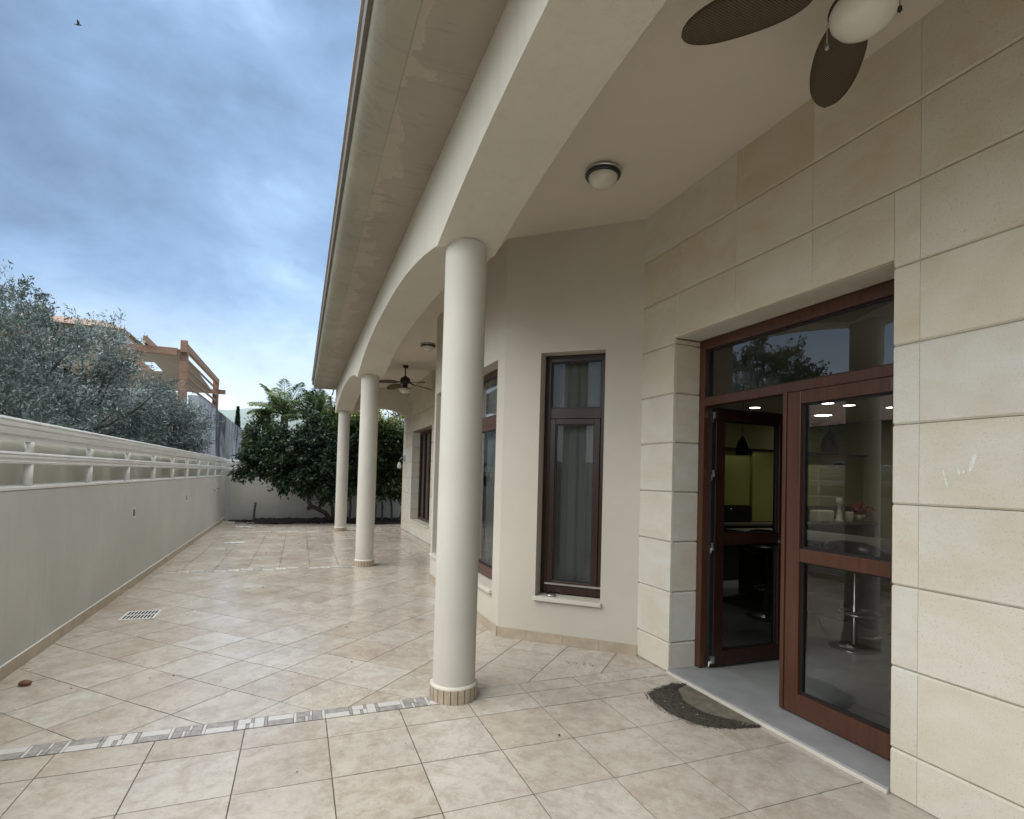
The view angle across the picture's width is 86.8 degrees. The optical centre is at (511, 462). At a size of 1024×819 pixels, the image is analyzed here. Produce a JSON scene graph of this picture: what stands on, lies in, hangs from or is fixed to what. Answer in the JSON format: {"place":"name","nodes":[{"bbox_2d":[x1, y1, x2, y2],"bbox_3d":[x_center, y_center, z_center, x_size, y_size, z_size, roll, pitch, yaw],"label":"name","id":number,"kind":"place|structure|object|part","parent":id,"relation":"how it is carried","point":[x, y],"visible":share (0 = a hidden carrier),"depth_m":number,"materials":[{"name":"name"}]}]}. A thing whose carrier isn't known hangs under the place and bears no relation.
{"place":"outdoors","nodes":[
{"label":"outdoors","id":0,"kind":"place"},
{"bbox_2d":[0,0,401,418],"label":"sky","id":1,"kind":"structure","parent":0,"point":[173,165],"materials":[{"name":"blue"}]},
{"bbox_2d":[187,395,244,510],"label":"concrete wall","id":2,"kind":"structure","parent":0,"point":[226,445],"depth_m":21.59,"materials":[{"name":"grey concrete"}]},
{"bbox_2d":[218,408,403,434],"bbox_3d":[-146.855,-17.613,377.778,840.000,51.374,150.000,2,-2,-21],"label":"hills","id":3,"kind":"structure","parent":0,"point":[230,414],"depth_m":357.61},
{"bbox_2d":[71,524,608,771],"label":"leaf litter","id":4,"kind":"object","parent":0,"point":[346,626],"visible":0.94,"depth_m":4.60,"materials":[{"name":"brown plant"}]},
{"bbox_2d":[0,521,937,818],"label":"patio floor","id":5,"kind":"structure","parent":0,"point":[224,643],"depth_m":3.40,"materials":[{"name":"beige tile"}]},
{"bbox_2d":[18,680,31,685],"bbox_3d":[-3.410,1.542,3.796,0.078,0.035,0.060,2,-2,-21],"label":"seed pod","id":6,"kind":"object","parent":5,"relation":"on","point":[24,682],"visible":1,"depth_m":3.78,"materials":[{"name":"brown plant"}]},
{"bbox_2d":[118,610,160,619],"bbox_3d":[-3.893,1.603,5.689,0.310,0.013,0.360,2,-2,-21],"label":"drain grate","id":7,"kind":"object","parent":5,"relation":"in","point":[145,614],"visible":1,"depth_m":5.68,"materials":[{"name":"white metal"}]},
{"bbox_2d":[0,697,437,760],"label":"mosaic stripe","id":8,"kind":"object","parent":5,"relation":"on","point":[68,746],"visible":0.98,"depth_m":3.21,"materials":[{"name":"white tile"}]},
{"bbox_2d":[151,565,355,573],"bbox_3d":[-3.907,1.679,8.512,3.021,0.009,0.136,2,-2,-21],"label":"mosaic stripe","id":9,"kind":"object","parent":5,"relation":"on","point":[249,569],"visible":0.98,"depth_m":8.44,"materials":[{"name":"tile"}]},
{"bbox_2d":[210,531,308,532],"bbox_3d":[-5.994,1.767,13.847,3.021,0.009,0.136,2,-2,-21],"label":"mosaic stripe","id":10,"kind":"object","parent":5,"relation":"on","point":[273,531],"visible":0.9,"depth_m":13.86,"materials":[{"name":"tile"}]},
{"bbox_2d":[228,517,400,524],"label":"garden soil","id":11,"kind":"structure","parent":5,"relation":"on","point":[324,520],"depth_m":16.58,"materials":[{"name":"brown soil"}]},
{"bbox_2d":[253,502,256,518],"bbox_3d":[-7.783,1.493,16.418,0.097,0.584,0.068,2,-2,1],"label":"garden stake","id":12,"kind":"object","parent":11,"relation":"in","point":[255,504],"visible":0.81,"depth_m":16.39,"materials":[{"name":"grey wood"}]},
{"bbox_2d":[227,405,358,520],"bbox_3d":[-6.350,0.038,16.122,3.682,3.646,2.083,2,-2,-21],"label":"shrub","id":13,"kind":"object","parent":11,"relation":"on","point":[286,459],"visible":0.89,"depth_m":15.63,"materials":[{"name":"green plant"}]},
{"bbox_2d":[316,402,404,519],"bbox_3d":[-4.541,-0.046,17.082,3.436,3.893,2.077,2,-2,-21],"label":"shrub","id":14,"kind":"object","parent":11,"relation":"on","point":[389,474],"visible":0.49,"depth_m":16.86,"materials":[{"name":"green glossy leaf"},{"name":"bark"}]},
{"bbox_2d":[0,522,862,818],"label":"floor grout","id":15,"kind":"object","parent":5,"relation":"attached to","point":[360,714],"visible":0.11,"depth_m":3.06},
{"bbox_2d":[644,682,760,729],"bbox_3d":[1.245,1.677,3.737,0.500,0.017,0.800,2,-2,-21],"label":"doormat","id":16,"kind":"object","parent":5,"relation":"on","point":[687,703],"visible":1,"depth_m":3.70,"materials":[{"name":"rubber"}]},
{"bbox_2d":[726,528,890,633],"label":"kitchen island","id":17,"kind":"structure","parent":0,"point":[829,592],"depth_m":6.27,"materials":[{"name":"black paint"}]},
{"label":"ground","id":18,"kind":"structure","parent":0,"visible":0},
{"bbox_2d":[0,273,60,381],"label":"bushy tree","id":19,"kind":"object","parent":18,"relation":"on","point":[24,282],"visible":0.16,"depth_m":19.94,"materials":[{"name":"green plant"}]},
{"bbox_2d":[0,259,107,432],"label":"olive tree","id":20,"kind":"object","parent":18,"relation":"on","point":[27,406],"visible":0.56,"depth_m":9.12,"materials":[{"name":"green plant"}]},
{"bbox_2d":[0,311,184,436],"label":"neighbour house","id":21,"kind":"structure","parent":18,"relation":"on","point":[132,339],"depth_m":22.24,"materials":[{"name":"ceramic"}]},
{"bbox_2d":[62,366,91,385],"bbox_3d":[-17.735,-3.336,22.081,1.000,1.400,0.059,2,-2,-21],"label":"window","id":22,"kind":"structure","parent":21,"relation":"in","point":[62,366],"depth_m":21.98,"materials":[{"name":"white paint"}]},
{"bbox_2d":[1,323,225,409],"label":"pergola","id":23,"kind":"object","parent":21,"relation":"on","point":[176,363],"visible":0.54,"depth_m":19.44,"materials":[{"name":"brown wood"}]},
{"bbox_2d":[0,274,187,443],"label":"olive tree","id":24,"kind":"object","parent":18,"relation":"on","point":[106,377],"visible":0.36,"depth_m":11.07,"materials":[{"name":"green plant"}]},
{"bbox_2d":[0,475,225,680],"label":"parapet wall","id":25,"kind":"structure","parent":18,"relation":"on","point":[73,555],"depth_m":5.26,"materials":[{"name":"white paint"}]},
{"bbox_2d":[0,415,225,485],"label":"parapet railing","id":26,"kind":"object","parent":25,"relation":"on","point":[32,453],"visible":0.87,"depth_m":5.37,"materials":[{"name":"white paint"}]},
{"bbox_2d":[132,507,135,517],"bbox_3d":[-4.872,0.647,6.987,0.009,0.128,0.160,2,-2,-21],"label":"wall light","id":27,"kind":"object","parent":25,"relation":"attached to","point":[133,512],"visible":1,"depth_m":6.99,"materials":[{"name":"white paint"}]},
{"bbox_2d":[69,363,219,491],"bbox_3d":[-9.186,-0.303,13.222,3.685,4.448,4.889,2,-2,-21],"label":"olive tree","id":28,"kind":"object","parent":18,"relation":"on","point":[158,419],"visible":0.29,"depth_m":13.28,"materials":[{"name":"green plant"}]},
{"bbox_2d":[143,375,224,453],"bbox_3d":[-9.071,-0.202,14.734,2.775,4.317,2.209,0,-2,39],"label":"olive tree","id":29,"kind":"object","parent":18,"relation":"on","point":[192,419],"visible":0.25,"depth_m":14.44,"materials":[{"name":"green plant"}]},
{"bbox_2d":[235,406,240,426],"bbox_3d":[-18.186,-0.753,35.881,0.978,6.060,0.997,2,-2,-21],"label":"conifer","id":30,"kind":"object","parent":18,"relation":"on","point":[237,419],"visible":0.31,"depth_m":35.83,"materials":[{"name":"green plant"}]},
{"bbox_2d":[234,401,280,451],"bbox_3d":[-11.309,-0.451,24.657,2.481,5.231,2.440,1,-2,24],"label":"bushy tree","id":31,"kind":"object","parent":18,"relation":"on","point":[263,415],"visible":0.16,"depth_m":24.18,"materials":[{"name":"green plant"}]},
{"bbox_2d":[246,378,306,427],"bbox_3d":[-10.111,-0.791,24.084,3.277,5.945,3.214,2,-2,-21],"label":"palm tree","id":32,"kind":"object","parent":18,"relation":"on","point":[280,404],"visible":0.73,"depth_m":23.70,"materials":[{"name":"green plant"}]},
{"bbox_2d":[282,387,333,425],"bbox_3d":[-8.341,-0.495,22.823,2.557,5.383,2.422,2,-2,-21],"label":"palm tree","id":33,"kind":"object","parent":18,"relation":"on","point":[316,400],"visible":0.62,"depth_m":22.36,"materials":[{"name":"green plant"}]},
{"bbox_2d":[224,477,400,520],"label":"end wall","id":34,"kind":"structure","parent":18,"relation":"on","point":[240,499],"depth_m":16.86,"materials":[{"name":"white paint"}]},
{"bbox_2d":[222,460,402,476],"bbox_3d":[-5.400,0.287,17.790,7.500,0.510,0.150,2,-2,-21],"label":"end wall railing","id":35,"kind":"object","parent":34,"relation":"on","point":[228,467],"visible":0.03,"depth_m":16.53,"materials":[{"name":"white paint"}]},
{"bbox_2d":[378,409,403,432],"bbox_3d":[-4.485,-0.618,24.002,6.302,5.911,3.971,2,-2,-21],"label":"bushy tree","id":36,"kind":"object","parent":18,"relation":"on","point":[397,414],"visible":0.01,"depth_m":24.33,"materials":[{"name":"green plant"}]},
{"bbox_2d":[311,0,1023,818],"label":"house","id":37,"kind":"structure","parent":18,"relation":"on","point":[767,230],"depth_m":3.64,"materials":[{"name":"paint"}]},
{"bbox_2d":[397,455,405,467],"bbox_3d":[-3.068,-0.030,15.177,0.260,0.385,0.117,2,-2,-21],"label":"wall lamp","id":38,"kind":"object","parent":37,"relation":"attached to","point":[399,463],"visible":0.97,"depth_m":15.15,"materials":[{"name":"grey glass"}]},
{"bbox_2d":[379,365,430,394],"bbox_3d":[-2.303,-1.794,11.787,1.052,0.639,1.036,2,-2,2],"label":"ceiling fan","id":39,"kind":"object","parent":37,"relation":"hanging from","point":[404,388],"visible":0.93,"depth_m":11.72,"materials":[{"name":"brown metal"}]},
{"bbox_2d":[418,429,431,522],"bbox_3d":[-2.015,0.325,13.339,0.070,2.292,2.236,2,-2,-21],"label":"far window","id":40,"kind":"structure","parent":37,"relation":"in","point":[425,433],"depth_m":13.82,"materials":[{"name":"brown wood"}]},
{"bbox_2d":[425,433,428,518],"bbox_3d":[-1.905,0.326,13.403,0.059,2.270,2.200,2,-2,-21],"label":"sheer curtain","id":41,"kind":"object","parent":37,"relation":"hanging from","point":[427,476],"visible":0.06,"depth_m":14.11,"materials":[{"name":"fabric"}]},
{"bbox_2d":[421,342,435,351],"bbox_3d":[-1.507,-2.080,9.797,0.272,0.131,0.272,2,-2,-21],"label":"ceiling light","id":42,"kind":"object","parent":37,"relation":"attached to","point":[427,346],"visible":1,"depth_m":9.71,"materials":[{"name":"glass"}]},
{"bbox_2d":[478,369,497,578],"bbox_3d":[-0.483,0.136,6.811,0.078,2.327,2.658,2,-2,-21],"label":"side window","id":43,"kind":"structure","parent":37,"relation":"in","point":[488,423],"depth_m":6.19,"materials":[{"name":"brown wood"}]},
{"bbox_2d":[479,377,497,565],"bbox_3d":[-0.335,0.142,6.869,0.074,2.310,2.660,2,-2,-21],"label":"sheer curtain","id":44,"kind":"object","parent":37,"relation":"hanging from","point":[487,481],"visible":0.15,"depth_m":6.68,"materials":[{"name":"white fabric"}]},
{"bbox_2d":[540,353,605,597],"bbox_3d":[0.610,0.110,5.237,0.623,2.312,0.092,1,-2,21],"label":"narrow window","id":45,"kind":"structure","parent":37,"relation":"in","point":[563,416],"depth_m":5.24,"materials":[{"name":"brown wood"}]},
{"bbox_2d":[553,362,600,581],"bbox_3d":[0.650,0.117,5.341,0.725,2.290,0.035,1,-2,21],"label":"sheer curtain","id":46,"kind":"object","parent":37,"relation":"hanging from","point":[576,384],"visible":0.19,"depth_m":5.35,"materials":[{"name":"fabric"}]},
{"bbox_2d":[585,161,620,189],"bbox_3d":[0.702,-2.173,4.149,0.272,0.131,0.272,2,-2,-21],"label":"ceiling light","id":47,"kind":"object","parent":37,"relation":"attached to","point":[603,175],"visible":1,"depth_m":4.07,"materials":[{"name":"glass"}]},
{"bbox_2d":[694,449,749,504],"bbox_3d":[3.255,0.234,8.904,1.350,0.910,0.380,2,-2,-21],"label":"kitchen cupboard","id":48,"kind":"object","parent":37,"relation":"attached to","point":[737,478],"visible":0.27,"depth_m":8.87,"materials":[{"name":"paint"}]},
{"bbox_3d":[3.635,0.244,8.859,0.671,0.906,0.019,2,-2,-21],"label":"cupboard door","id":49,"kind":"part","parent":48,"relation":"part of","materials":[{"name":"paint"}]},
{"bbox_2d":[736,384,748,454],"bbox_3d":[2.818,-0.522,6.588,0.156,0.850,0.156,2,-2,-21],"label":"pendant lamp","id":50,"kind":"object","parent":37,"relation":"hanging from","point":[742,447],"visible":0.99,"depth_m":6.54,"materials":[{"name":"brown metal"}]},
{"bbox_2d":[743,529,771,621],"bbox_3d":[2.937,1.282,6.247,0.539,0.989,0.505,2,-2,-21],"label":"bar stool","id":51,"kind":"object","parent":37,"relation":"on","point":[766,550],"visible":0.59,"depth_m":6.20,"materials":[{"name":"black metal"}]},
{"bbox_2d":[693,519,877,579],"bbox_3d":[4.336,1.441,9.168,4.540,0.892,0.640,2,-2,-21],"label":"kitchen counter","id":52,"kind":"object","parent":37,"relation":"on","point":[731,557],"visible":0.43,"depth_m":8.92,"materials":[{"name":"black paint"}]},
{"bbox_2d":[724,505,751,520],"bbox_3d":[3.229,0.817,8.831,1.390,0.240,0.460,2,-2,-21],"label":"oven","id":53,"kind":"object","parent":52,"relation":"on","point":[737,513],"visible":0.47,"depth_m":8.80,"materials":[{"name":"black paint"}]},
{"bbox_2d":[741,451,773,520],"bbox_3d":[4.399,0.407,9.328,1.060,1.170,0.420,2,-2,-21],"label":"kitchen cupboard","id":54,"kind":"object","parent":52,"relation":"on","point":[761,486],"visible":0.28,"depth_m":9.01,"materials":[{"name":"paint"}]},
{"bbox_3d":[4.225,0.395,9.045,0.526,1.166,0.019,2,-2,-21],"label":"cupboard door","id":55,"kind":"part","parent":54,"relation":"part of","materials":[{"name":"paint"}]},
{"bbox_2d":[810,510,833,521],"bbox_3d":[5.369,0.923,9.366,0.370,0.206,0.200,2,-2,-21],"label":"bread box","id":56,"kind":"object","parent":52,"relation":"on","point":[821,515],"visible":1,"depth_m":9.28,"materials":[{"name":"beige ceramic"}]},
{"bbox_2d":[834,498,843,521],"bbox_3d":[5.768,0.828,9.523,0.150,0.426,0.150,2,-2,-21],"label":"pepper mill","id":57,"kind":"object","parent":52,"relation":"on","point":[839,502],"visible":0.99,"depth_m":9.49,"materials":[{"name":"beige ceramic"}]},
{"bbox_2d":[845,512,853,521],"bbox_3d":[6.006,0.962,9.614,0.140,0.176,0.140,2,-2,-21],"label":"storage jar","id":58,"kind":"object","parent":52,"relation":"on","point":[849,516],"visible":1,"depth_m":9.56,"materials":[{"name":"beige ceramic"}]},
{"bbox_2d":[852,502,875,521],"bbox_3d":[6.267,0.880,9.717,0.407,0.359,0.423,2,-2,-1],"label":"flower pot","id":59,"kind":"object","parent":52,"relation":"on","point":[860,516],"visible":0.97,"depth_m":9.66,"materials":[{"name":"beige ceramic"}]},
{"bbox_2d":[681,0,902,107],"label":"ceiling fan","id":60,"kind":"object","parent":37,"relation":"hanging from","point":[852,29],"visible":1,"depth_m":2.38,"materials":[{"name":"brown metal"}]},
{"bbox_2d":[695,279,900,759],"bbox_3d":[2.285,0.335,3.858,0.927,2.703,1.768,2,-2,-21],"label":"terrace door","id":61,"kind":"structure","parent":37,"relation":"in","point":[791,555],"depth_m":3.67,"materials":[{"name":"brown wood"}]},
{"bbox_2d":[811,414,834,416],"bbox_3d":[5.292,-0.804,9.192,0.357,0.012,0.357,2,-2,-21],"label":"ceiling spotlight","id":62,"kind":"object","parent":37,"relation":"attached to","point":[819,415],"visible":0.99,"depth_m":9.19,"materials":[{"name":"metal"}]},
{"bbox_2d":[821,372,837,451],"bbox_3d":[3.369,-0.535,5.729,0.160,0.840,0.160,2,-2,-21],"label":"pendant lamp","id":63,"kind":"object","parent":37,"relation":"hanging from","point":[829,443],"visible":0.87,"depth_m":5.68,"materials":[{"name":"brown metal"}]},
{"bbox_2d":[807,454,863,505],"bbox_3d":[5.667,0.326,9.857,1.640,0.910,0.360,2,-2,-21],"label":"kitchen cupboard","id":64,"kind":"object","parent":37,"relation":"attached to","point":[831,478],"visible":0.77,"depth_m":9.71,"materials":[{"name":"paint"}]},
{"bbox_2d":[725,447,867,456],"bbox_3d":[4.368,-0.197,9.315,4.490,0.026,0.440,2,-2,-21],"label":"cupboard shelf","id":65,"kind":"object","parent":64,"relation":"on","point":[816,453],"visible":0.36,"depth_m":9.51,"materials":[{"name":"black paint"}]},
{"bbox_3d":[5.220,0.304,9.500,0.543,0.906,0.019,2,-2,-21],"label":"cupboard door","id":66,"kind":"part","parent":64,"relation":"part of","materials":[{"name":"paint"}]},
{"bbox_3d":[5.729,0.323,9.698,0.543,0.906,0.019,2,-2,-21],"label":"cupboard door","id":67,"kind":"part","parent":64,"relation":"part of","materials":[{"name":"paint"}]},
{"bbox_3d":[6.238,0.342,9.897,0.543,0.906,0.019,2,-2,-21],"label":"cupboard door","id":68,"kind":"part","parent":64,"relation":"part of","materials":[{"name":"paint"}]},
{"bbox_2d":[841,404,857,405],"bbox_3d":[4.975,-0.846,7.973,0.210,0.012,0.210,2,-2,-21],"label":"ceiling spotlight","id":69,"kind":"object","parent":37,"relation":"attached to","point":[849,404],"visible":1,"depth_m":7.95,"materials":[{"name":"metal"}]},
{"bbox_2d":[823,540,888,654],"bbox_3d":[3.256,1.261,5.159,0.539,0.989,0.505,2,-2,-21],"label":"bar stool","id":70,"kind":"object","parent":37,"relation":"on","point":[854,646],"visible":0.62,"depth_m":5.13,"materials":[{"name":"silver metal"}]}
]}

